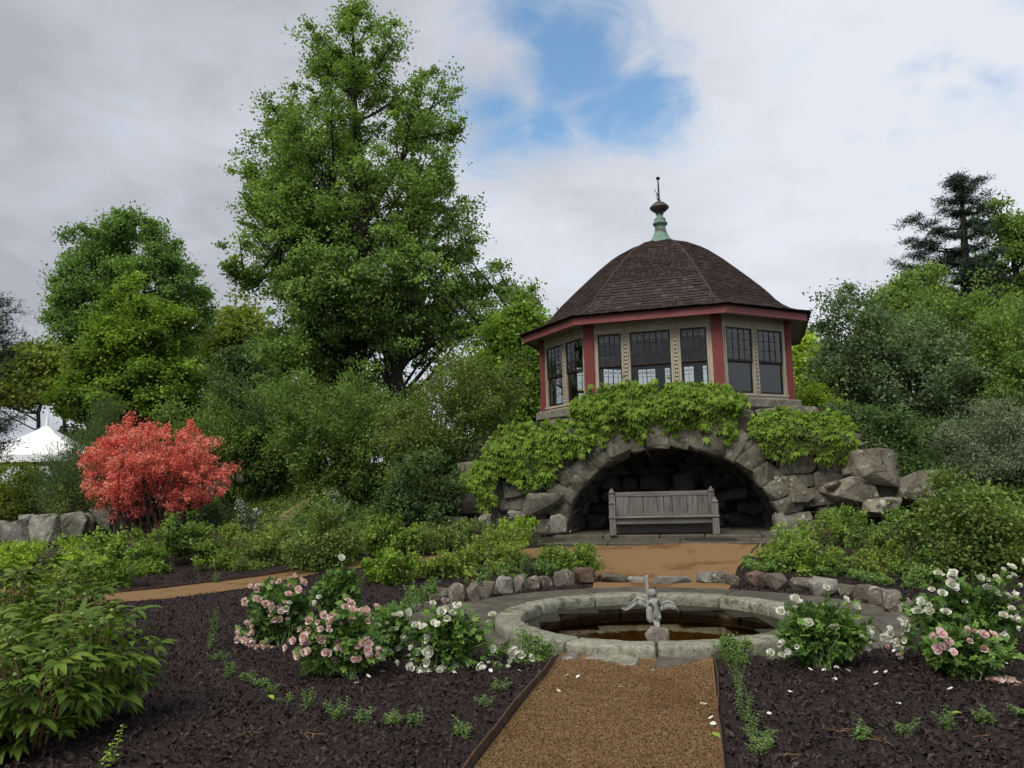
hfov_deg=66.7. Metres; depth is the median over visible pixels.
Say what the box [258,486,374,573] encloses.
shrub
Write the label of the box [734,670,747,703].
edging plant
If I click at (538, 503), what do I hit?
boulder
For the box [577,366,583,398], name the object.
window
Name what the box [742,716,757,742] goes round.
edging plant
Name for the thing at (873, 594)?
border rock
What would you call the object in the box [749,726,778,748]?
seedling
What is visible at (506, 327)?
hillside tree
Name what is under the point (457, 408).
twiggy shrub
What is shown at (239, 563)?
perennial
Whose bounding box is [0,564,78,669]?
peony
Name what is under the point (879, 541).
perennial
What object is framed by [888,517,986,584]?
perennial
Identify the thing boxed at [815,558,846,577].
mound plant
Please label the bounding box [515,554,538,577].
mound plant
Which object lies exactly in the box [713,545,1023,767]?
mulch bed
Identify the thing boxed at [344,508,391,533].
strap leaved plant
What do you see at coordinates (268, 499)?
ground cover
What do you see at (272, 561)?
perennial
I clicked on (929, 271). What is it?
hill maple
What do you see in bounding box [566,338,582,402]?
window
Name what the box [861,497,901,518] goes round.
boulder
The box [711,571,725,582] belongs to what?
border rock
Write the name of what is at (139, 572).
perennial
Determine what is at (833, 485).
boulder
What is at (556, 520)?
boulder
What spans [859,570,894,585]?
mound plant
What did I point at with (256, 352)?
understorey tree
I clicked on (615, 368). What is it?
window
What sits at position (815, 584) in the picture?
border rock
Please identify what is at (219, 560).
perennial
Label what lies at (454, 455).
slope cover
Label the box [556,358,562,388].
window
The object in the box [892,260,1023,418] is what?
tall green shrub
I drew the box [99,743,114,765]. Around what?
weed
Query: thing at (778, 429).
creeper vine
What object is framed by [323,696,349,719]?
seedling
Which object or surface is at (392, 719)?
seedling
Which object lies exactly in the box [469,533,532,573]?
perennial
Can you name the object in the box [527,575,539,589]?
border rock
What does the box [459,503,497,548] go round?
perennial
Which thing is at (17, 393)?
spreading tree
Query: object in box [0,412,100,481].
tent
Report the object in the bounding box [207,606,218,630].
seedling
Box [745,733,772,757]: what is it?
seedling
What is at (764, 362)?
window
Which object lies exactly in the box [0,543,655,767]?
mulch bed
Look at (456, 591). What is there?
border rock
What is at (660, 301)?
pavilion
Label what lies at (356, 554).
perennial
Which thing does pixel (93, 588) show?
peony
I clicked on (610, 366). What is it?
window
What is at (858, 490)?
boulder
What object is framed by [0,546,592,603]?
gravel path
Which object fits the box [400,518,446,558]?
perennial
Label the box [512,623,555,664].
catmint
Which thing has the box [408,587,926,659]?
fountain paving
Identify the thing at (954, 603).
rose bush
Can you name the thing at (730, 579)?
border rock
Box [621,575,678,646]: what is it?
fountain statue
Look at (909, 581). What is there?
mound plant
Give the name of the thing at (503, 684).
seedling
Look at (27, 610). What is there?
peony
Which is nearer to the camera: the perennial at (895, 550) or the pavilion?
the perennial at (895, 550)
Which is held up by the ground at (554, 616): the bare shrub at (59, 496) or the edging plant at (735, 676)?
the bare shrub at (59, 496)
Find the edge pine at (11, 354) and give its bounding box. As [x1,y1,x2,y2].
[0,291,42,461]
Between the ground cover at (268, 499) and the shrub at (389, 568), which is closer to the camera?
the shrub at (389, 568)
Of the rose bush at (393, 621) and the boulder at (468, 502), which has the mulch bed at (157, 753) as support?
the rose bush at (393, 621)
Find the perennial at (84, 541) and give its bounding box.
[22,521,98,559]
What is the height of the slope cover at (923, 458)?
2.150 m
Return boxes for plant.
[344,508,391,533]
[372,598,390,620]
[387,587,425,611]
[403,575,442,600]
[463,565,492,583]
[494,561,516,579]
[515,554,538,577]
[530,558,556,575]
[727,655,745,684]
[729,639,741,668]
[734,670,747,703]
[736,685,753,721]
[741,555,767,570]
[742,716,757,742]
[745,706,761,732]
[764,554,796,572]
[796,561,817,575]
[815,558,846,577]
[846,568,869,580]
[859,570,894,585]
[900,563,931,589]
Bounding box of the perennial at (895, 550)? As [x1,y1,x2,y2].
[853,532,941,581]
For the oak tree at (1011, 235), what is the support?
on the ground at (554, 616)
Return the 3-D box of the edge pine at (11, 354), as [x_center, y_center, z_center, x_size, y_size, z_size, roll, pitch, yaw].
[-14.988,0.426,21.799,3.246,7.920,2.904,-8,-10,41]
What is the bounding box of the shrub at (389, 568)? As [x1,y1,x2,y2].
[358,526,428,585]
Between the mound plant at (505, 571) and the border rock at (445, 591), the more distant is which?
the mound plant at (505, 571)
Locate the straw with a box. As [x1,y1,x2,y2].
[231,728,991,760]
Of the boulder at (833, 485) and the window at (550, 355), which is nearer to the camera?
the boulder at (833, 485)
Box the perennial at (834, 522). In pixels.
[804,497,876,547]
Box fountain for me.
[494,592,796,658]
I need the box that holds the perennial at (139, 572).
[85,532,157,589]
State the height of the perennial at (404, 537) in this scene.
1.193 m
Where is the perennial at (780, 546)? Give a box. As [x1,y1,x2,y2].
[749,520,826,572]
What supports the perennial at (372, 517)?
on the ground at (554, 616)
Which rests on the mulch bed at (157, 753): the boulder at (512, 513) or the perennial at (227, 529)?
the perennial at (227, 529)
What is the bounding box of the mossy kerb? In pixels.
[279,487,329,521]
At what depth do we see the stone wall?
19.52 m
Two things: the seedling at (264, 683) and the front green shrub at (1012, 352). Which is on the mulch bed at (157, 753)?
the seedling at (264, 683)
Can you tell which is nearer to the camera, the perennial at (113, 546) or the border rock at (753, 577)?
the border rock at (753, 577)
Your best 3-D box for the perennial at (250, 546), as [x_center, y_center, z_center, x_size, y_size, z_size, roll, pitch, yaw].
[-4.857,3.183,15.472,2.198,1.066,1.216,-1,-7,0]
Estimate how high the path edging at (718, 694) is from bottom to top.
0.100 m
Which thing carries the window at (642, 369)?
in the pavilion
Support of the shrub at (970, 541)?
on the mulch bed at (885, 734)
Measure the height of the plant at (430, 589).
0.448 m
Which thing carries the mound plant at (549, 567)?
on the mulch bed at (157, 753)
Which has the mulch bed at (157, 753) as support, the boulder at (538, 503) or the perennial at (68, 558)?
the perennial at (68, 558)
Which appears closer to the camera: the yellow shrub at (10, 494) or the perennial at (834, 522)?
the perennial at (834, 522)
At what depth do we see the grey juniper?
17.04 m
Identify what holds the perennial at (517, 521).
on the mulch bed at (157, 753)
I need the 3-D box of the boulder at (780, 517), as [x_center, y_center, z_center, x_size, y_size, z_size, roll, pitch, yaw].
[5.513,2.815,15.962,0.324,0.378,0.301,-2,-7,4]
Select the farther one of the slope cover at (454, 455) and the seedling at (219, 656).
the slope cover at (454, 455)
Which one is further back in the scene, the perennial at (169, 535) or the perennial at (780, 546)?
the perennial at (169, 535)
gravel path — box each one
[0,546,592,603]
[473,653,722,767]
[750,546,911,569]
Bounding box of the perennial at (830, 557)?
[792,524,865,575]
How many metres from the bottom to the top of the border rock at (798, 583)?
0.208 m
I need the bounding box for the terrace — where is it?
[533,526,802,545]
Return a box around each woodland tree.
[33,389,309,486]
[794,315,976,402]
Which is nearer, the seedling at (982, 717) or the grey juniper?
the seedling at (982, 717)
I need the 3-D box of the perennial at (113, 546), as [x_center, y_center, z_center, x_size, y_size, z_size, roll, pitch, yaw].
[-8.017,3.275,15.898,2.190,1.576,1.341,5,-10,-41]
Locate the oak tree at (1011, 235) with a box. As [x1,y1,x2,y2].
[958,190,1023,328]
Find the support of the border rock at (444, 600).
on the mulch bed at (157, 753)
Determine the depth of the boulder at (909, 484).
15.56 m
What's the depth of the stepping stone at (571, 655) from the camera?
7.00 m
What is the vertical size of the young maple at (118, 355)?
8.379 m
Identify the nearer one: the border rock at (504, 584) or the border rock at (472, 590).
the border rock at (472, 590)
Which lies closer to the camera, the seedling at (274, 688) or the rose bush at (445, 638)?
the seedling at (274, 688)
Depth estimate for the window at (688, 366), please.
23.51 m
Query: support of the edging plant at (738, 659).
on the mulch bed at (885, 734)
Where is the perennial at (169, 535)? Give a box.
[152,508,216,565]
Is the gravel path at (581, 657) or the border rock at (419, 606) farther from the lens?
the border rock at (419, 606)
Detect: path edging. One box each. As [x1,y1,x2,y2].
[102,558,366,592]
[461,654,554,767]
[714,658,724,767]
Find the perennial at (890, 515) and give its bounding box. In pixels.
[844,502,926,558]
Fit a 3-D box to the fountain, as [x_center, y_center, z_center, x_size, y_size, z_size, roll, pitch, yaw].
[1.566,2.774,8.570,3.509,0.495,3.497,-3,-7,13]
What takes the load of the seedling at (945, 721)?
on the mulch bed at (885, 734)
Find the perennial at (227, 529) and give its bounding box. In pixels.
[188,519,249,563]
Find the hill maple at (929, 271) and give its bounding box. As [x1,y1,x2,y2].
[849,256,961,406]
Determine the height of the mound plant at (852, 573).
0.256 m
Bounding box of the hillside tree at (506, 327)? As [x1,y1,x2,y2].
[441,295,559,432]
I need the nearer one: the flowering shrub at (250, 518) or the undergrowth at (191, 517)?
the flowering shrub at (250, 518)
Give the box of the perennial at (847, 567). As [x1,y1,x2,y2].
[797,525,874,573]
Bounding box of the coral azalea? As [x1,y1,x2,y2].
[62,410,242,538]
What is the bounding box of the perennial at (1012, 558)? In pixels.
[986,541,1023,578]
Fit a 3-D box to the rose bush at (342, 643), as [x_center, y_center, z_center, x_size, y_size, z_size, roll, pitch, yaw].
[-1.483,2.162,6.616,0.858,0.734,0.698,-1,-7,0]
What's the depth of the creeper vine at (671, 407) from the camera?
16.82 m
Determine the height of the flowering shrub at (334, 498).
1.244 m
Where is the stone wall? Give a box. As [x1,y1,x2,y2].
[0,503,144,546]
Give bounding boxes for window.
[547,345,562,406]
[550,355,553,403]
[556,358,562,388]
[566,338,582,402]
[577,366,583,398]
[598,333,621,386]
[603,368,620,384]
[629,330,671,395]
[637,368,656,391]
[664,365,694,385]
[680,327,708,382]
[725,327,752,392]
[757,330,783,394]
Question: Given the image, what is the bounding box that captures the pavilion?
[519,177,810,448]
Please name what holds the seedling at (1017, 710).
on the mulch bed at (885, 734)
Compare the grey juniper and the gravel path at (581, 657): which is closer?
the gravel path at (581, 657)
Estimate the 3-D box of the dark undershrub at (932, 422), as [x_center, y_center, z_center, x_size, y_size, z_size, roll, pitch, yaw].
[10.067,1.789,19.364,3.002,2.390,2.994,-8,-10,44]
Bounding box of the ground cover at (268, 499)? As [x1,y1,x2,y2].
[213,464,440,542]
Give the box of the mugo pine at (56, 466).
[14,388,150,534]
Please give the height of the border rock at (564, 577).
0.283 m
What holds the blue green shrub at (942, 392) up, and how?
on the ground at (554, 616)
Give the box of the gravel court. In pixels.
[593,543,757,588]
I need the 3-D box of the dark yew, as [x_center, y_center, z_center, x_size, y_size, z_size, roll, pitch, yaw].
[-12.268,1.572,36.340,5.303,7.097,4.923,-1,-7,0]
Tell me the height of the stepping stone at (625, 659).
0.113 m
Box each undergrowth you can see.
[5,487,229,532]
[298,405,1023,529]
[877,472,1023,532]
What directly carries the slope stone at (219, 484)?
on the ground at (554, 616)
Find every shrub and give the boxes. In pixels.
[0,451,52,522]
[21,473,107,542]
[147,388,286,508]
[182,362,301,497]
[230,494,268,535]
[234,352,424,504]
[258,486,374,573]
[308,486,353,526]
[358,343,553,496]
[358,526,428,585]
[367,445,474,534]
[792,278,1007,423]
[795,380,849,409]
[877,455,1023,579]
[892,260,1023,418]
[952,297,1023,419]
[982,493,1023,578]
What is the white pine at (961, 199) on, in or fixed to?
on the ground at (554, 616)
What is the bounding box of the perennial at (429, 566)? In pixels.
[406,550,443,580]
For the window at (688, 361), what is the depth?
17.59 m
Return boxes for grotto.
[457,405,893,536]
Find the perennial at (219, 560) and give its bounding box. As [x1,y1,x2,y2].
[187,521,244,572]
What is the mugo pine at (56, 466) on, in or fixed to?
on the ground at (554, 616)
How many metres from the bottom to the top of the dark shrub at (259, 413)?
4.162 m
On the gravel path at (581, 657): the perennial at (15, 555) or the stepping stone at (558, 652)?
the stepping stone at (558, 652)
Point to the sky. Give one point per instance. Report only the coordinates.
(784, 140)
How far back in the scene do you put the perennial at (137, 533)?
15.96 m
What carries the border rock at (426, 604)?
on the mulch bed at (157, 753)
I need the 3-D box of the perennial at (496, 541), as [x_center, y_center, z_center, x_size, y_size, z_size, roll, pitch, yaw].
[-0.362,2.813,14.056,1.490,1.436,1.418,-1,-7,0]
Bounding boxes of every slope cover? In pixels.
[426,427,482,480]
[824,402,981,492]
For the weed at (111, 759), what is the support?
on the mulch bed at (157, 753)
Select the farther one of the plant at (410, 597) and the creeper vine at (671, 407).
the creeper vine at (671, 407)
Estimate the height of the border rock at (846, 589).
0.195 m
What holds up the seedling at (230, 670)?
on the mulch bed at (157, 753)
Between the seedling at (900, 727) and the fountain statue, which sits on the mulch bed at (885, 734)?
the seedling at (900, 727)
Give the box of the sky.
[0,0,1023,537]
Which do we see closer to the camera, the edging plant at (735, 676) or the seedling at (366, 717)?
the seedling at (366, 717)
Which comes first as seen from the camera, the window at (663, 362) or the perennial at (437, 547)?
the perennial at (437, 547)
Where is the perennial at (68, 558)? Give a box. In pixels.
[46,548,114,582]
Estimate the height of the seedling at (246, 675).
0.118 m
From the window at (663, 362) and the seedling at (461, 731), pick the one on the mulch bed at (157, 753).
the seedling at (461, 731)
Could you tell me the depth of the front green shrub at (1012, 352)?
21.59 m
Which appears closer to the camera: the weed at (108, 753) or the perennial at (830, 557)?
the weed at (108, 753)
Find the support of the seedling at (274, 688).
on the mulch bed at (157, 753)
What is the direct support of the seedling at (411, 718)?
on the mulch bed at (157, 753)
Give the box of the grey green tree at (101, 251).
[32,200,228,373]
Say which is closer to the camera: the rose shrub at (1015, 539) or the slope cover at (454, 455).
the rose shrub at (1015, 539)
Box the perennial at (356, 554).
[340,507,388,557]
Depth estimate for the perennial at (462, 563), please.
13.20 m
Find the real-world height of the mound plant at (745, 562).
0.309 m
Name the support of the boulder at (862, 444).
on the grotto
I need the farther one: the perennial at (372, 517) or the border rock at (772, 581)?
the perennial at (372, 517)
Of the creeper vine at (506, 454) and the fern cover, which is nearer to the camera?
the creeper vine at (506, 454)
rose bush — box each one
[234,573,315,649]
[282,597,386,679]
[308,554,363,614]
[368,600,417,659]
[395,600,533,672]
[766,584,882,670]
[880,558,1023,658]
[919,619,1023,685]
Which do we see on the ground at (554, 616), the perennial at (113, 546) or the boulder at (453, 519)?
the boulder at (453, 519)
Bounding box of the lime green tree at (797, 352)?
[792,327,844,402]
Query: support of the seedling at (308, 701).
on the mulch bed at (157, 753)
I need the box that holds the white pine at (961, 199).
[885,167,1022,334]
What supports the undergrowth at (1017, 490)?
on the ground at (554, 616)
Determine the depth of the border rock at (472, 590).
10.49 m
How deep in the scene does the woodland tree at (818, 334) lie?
39.54 m
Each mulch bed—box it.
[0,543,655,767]
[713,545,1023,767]
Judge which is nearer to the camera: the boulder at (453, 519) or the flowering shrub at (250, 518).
the boulder at (453, 519)
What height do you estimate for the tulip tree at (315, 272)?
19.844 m
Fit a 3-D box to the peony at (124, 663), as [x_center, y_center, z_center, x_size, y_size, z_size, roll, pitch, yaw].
[-2.921,1.946,5.437,1.026,0.870,0.902,0,-7,-12]
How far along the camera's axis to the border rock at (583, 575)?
12.05 m
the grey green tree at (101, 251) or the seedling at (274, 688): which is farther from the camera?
the grey green tree at (101, 251)
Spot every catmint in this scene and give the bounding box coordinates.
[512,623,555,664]
[713,630,757,663]
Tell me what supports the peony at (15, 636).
on the mulch bed at (157, 753)
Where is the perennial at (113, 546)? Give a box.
[83,509,155,565]
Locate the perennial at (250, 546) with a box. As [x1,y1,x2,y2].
[212,521,293,562]
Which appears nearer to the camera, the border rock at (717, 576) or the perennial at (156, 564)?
the border rock at (717, 576)
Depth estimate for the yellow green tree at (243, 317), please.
45.80 m
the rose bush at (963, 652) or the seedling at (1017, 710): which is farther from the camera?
the rose bush at (963, 652)
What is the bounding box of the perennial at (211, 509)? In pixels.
[156,496,238,530]
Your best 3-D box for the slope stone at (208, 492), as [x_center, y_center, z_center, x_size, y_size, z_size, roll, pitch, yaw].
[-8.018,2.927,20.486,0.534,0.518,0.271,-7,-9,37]
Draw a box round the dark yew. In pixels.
[197,340,287,426]
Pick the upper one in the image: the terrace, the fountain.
the terrace
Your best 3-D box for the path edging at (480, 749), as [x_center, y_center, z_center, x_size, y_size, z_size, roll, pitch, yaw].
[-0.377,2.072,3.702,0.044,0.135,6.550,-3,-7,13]
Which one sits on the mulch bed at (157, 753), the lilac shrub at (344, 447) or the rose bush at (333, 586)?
the rose bush at (333, 586)
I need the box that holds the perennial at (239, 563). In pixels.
[225,541,270,571]
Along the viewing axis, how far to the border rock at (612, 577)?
12.05 m
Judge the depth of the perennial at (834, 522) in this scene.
14.19 m
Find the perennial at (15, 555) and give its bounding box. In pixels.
[0,508,69,568]
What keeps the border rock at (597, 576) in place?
on the mulch bed at (157, 753)
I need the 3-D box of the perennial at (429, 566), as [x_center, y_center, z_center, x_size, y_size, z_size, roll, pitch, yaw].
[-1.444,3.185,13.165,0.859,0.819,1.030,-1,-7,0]
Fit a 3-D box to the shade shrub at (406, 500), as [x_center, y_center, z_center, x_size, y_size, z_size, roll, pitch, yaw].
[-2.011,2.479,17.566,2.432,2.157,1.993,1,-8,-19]
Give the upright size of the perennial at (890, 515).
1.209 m
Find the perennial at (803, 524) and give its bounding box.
[778,515,822,549]
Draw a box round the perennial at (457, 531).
[405,511,477,557]
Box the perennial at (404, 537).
[360,505,428,555]
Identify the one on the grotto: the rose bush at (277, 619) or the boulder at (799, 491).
the boulder at (799, 491)
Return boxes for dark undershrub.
[820,395,897,415]
[836,400,936,447]
[915,411,982,447]
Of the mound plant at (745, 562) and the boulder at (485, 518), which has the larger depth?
the boulder at (485, 518)
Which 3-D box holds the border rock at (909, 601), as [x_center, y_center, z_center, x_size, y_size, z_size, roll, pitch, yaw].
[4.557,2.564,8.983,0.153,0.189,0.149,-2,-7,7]
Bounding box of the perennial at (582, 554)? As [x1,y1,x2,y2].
[530,509,608,570]
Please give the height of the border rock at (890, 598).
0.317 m
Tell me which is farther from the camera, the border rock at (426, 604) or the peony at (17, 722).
the border rock at (426, 604)
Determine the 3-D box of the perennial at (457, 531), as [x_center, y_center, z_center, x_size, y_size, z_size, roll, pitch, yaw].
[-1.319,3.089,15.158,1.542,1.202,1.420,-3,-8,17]
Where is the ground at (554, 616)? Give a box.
[0,418,1023,654]
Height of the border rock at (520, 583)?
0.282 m
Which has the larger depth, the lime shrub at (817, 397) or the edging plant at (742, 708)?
the lime shrub at (817, 397)
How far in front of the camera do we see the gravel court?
13.55 m
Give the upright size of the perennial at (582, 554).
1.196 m
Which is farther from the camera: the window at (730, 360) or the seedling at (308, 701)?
the window at (730, 360)
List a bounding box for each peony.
[0,549,93,622]
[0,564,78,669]
[0,575,130,695]
[0,606,65,718]
[0,637,131,764]
[18,597,178,735]
[23,554,126,638]
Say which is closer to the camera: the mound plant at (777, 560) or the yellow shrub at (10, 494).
the mound plant at (777, 560)
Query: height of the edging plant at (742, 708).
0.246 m
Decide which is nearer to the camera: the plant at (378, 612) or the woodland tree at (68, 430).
the plant at (378, 612)
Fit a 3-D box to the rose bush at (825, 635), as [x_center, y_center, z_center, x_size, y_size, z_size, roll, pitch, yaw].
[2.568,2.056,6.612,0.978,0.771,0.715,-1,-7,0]
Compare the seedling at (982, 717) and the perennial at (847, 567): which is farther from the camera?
the perennial at (847, 567)
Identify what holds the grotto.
on the ground at (554, 616)
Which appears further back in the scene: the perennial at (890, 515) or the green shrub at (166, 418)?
the green shrub at (166, 418)
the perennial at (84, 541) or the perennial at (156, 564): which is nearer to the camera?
the perennial at (156, 564)
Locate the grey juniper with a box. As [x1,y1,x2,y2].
[921,385,1023,492]
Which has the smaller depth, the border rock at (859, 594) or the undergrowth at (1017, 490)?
the border rock at (859, 594)
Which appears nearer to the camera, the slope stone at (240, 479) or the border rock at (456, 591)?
the border rock at (456, 591)
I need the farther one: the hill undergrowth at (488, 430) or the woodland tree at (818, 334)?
the woodland tree at (818, 334)
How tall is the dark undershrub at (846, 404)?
0.966 m
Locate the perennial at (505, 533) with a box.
[468,524,513,550]
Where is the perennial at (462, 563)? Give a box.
[415,532,482,578]
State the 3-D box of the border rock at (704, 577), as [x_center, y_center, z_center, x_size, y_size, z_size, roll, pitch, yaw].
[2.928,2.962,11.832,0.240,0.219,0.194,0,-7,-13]
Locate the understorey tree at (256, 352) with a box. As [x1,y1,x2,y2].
[227,327,438,455]
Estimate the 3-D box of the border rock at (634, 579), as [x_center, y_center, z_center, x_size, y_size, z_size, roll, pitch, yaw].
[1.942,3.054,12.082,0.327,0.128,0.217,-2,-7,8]
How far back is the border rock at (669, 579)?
11.80 m
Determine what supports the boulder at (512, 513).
on the grotto
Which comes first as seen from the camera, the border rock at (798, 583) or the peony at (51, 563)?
the peony at (51, 563)
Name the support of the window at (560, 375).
in the pavilion
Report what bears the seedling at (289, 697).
on the mulch bed at (157, 753)
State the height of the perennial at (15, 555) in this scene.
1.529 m
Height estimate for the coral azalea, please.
3.320 m
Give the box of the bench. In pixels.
[609,486,719,535]
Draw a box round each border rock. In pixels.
[412,603,422,611]
[423,599,435,610]
[428,593,444,600]
[435,587,448,597]
[441,597,449,603]
[449,582,464,602]
[466,582,479,600]
[478,581,498,597]
[496,575,513,592]
[514,574,527,591]
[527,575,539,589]
[538,576,552,588]
[553,569,574,585]
[572,567,593,583]
[593,572,600,581]
[600,573,627,582]
[627,576,644,582]
[653,576,691,583]
[695,572,712,582]
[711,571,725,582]
[724,574,740,585]
[745,570,763,586]
[761,573,787,589]
[789,577,811,590]
[807,576,838,596]
[837,583,854,595]
[853,584,867,600]
[864,584,884,605]
[881,588,903,611]
[903,597,913,611]
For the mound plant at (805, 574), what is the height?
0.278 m
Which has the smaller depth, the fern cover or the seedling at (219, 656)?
the seedling at (219, 656)
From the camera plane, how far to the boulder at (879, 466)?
15.68 m
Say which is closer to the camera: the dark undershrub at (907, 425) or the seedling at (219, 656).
the seedling at (219, 656)
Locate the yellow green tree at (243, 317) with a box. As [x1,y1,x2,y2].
[195,288,280,483]
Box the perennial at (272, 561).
[244,484,305,566]
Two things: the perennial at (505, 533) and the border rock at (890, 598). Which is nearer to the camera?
the border rock at (890, 598)
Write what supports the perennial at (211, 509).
on the ground at (554, 616)
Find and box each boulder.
[448,494,481,514]
[448,515,465,529]
[473,513,491,534]
[507,510,524,519]
[522,491,564,515]
[550,514,567,534]
[772,512,789,528]
[787,475,815,502]
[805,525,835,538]
[817,476,879,505]
[823,480,840,489]
[841,447,898,486]
[857,442,866,446]
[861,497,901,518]
[892,470,945,507]
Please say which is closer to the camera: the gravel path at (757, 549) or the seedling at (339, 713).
the seedling at (339, 713)
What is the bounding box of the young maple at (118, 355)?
[30,258,219,448]
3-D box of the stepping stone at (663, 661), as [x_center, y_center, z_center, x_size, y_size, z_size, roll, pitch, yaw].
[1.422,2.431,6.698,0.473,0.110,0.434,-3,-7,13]
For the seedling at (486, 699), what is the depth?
5.56 m
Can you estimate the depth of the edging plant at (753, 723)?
4.85 m
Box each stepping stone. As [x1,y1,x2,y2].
[550,649,566,654]
[561,651,579,659]
[585,654,638,665]
[651,656,700,667]
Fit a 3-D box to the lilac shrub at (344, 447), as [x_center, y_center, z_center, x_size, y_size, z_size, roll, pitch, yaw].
[-4.879,1.441,21.696,5.274,4.464,4.199,-1,-7,0]
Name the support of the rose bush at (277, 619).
on the mulch bed at (157, 753)
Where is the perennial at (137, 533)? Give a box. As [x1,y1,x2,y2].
[124,521,166,565]
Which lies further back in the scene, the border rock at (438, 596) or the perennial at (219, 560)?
the perennial at (219, 560)
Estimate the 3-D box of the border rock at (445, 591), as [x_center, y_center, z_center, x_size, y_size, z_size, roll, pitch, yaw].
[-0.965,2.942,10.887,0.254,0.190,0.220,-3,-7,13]
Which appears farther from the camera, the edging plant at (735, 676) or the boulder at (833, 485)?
the boulder at (833, 485)
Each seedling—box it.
[206,650,229,659]
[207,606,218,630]
[207,631,216,648]
[212,572,219,581]
[222,660,234,676]
[239,670,257,681]
[248,675,270,686]
[262,683,278,694]
[277,692,294,703]
[301,686,316,709]
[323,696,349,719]
[353,706,377,724]
[383,708,401,725]
[404,706,423,727]
[452,715,473,738]
[474,694,495,707]
[490,677,511,692]
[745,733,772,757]
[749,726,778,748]
[850,719,871,741]
[894,717,920,737]
[930,704,956,729]
[968,705,996,723]
[1006,703,1023,716]
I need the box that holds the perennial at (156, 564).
[118,512,193,575]
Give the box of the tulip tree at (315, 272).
[211,0,549,460]
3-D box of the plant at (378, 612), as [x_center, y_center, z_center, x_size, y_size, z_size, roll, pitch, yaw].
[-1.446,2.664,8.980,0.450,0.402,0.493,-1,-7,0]
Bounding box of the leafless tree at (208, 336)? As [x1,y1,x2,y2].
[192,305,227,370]
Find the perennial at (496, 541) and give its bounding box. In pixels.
[453,504,532,568]
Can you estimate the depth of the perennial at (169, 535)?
15.39 m
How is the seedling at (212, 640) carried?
on the mulch bed at (157, 753)
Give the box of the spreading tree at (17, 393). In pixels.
[0,334,82,467]
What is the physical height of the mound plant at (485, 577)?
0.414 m
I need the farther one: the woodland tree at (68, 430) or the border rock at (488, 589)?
the woodland tree at (68, 430)
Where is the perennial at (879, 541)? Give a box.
[834,515,909,557]
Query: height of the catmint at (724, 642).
0.331 m
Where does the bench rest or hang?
on the terrace
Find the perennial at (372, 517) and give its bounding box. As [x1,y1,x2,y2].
[354,502,389,541]
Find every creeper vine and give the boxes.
[456,416,603,513]
[566,375,750,462]
[729,393,882,481]
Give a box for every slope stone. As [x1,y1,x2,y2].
[201,486,213,502]
[213,481,221,491]
[236,474,243,482]
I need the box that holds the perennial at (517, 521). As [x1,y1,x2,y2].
[497,508,552,547]
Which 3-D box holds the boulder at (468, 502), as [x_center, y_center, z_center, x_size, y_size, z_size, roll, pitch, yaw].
[-1.040,2.729,17.724,0.865,0.473,0.739,-1,-7,-3]
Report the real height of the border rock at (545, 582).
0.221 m
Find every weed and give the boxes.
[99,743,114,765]
[104,724,123,766]
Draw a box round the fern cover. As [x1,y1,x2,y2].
[170,484,254,531]

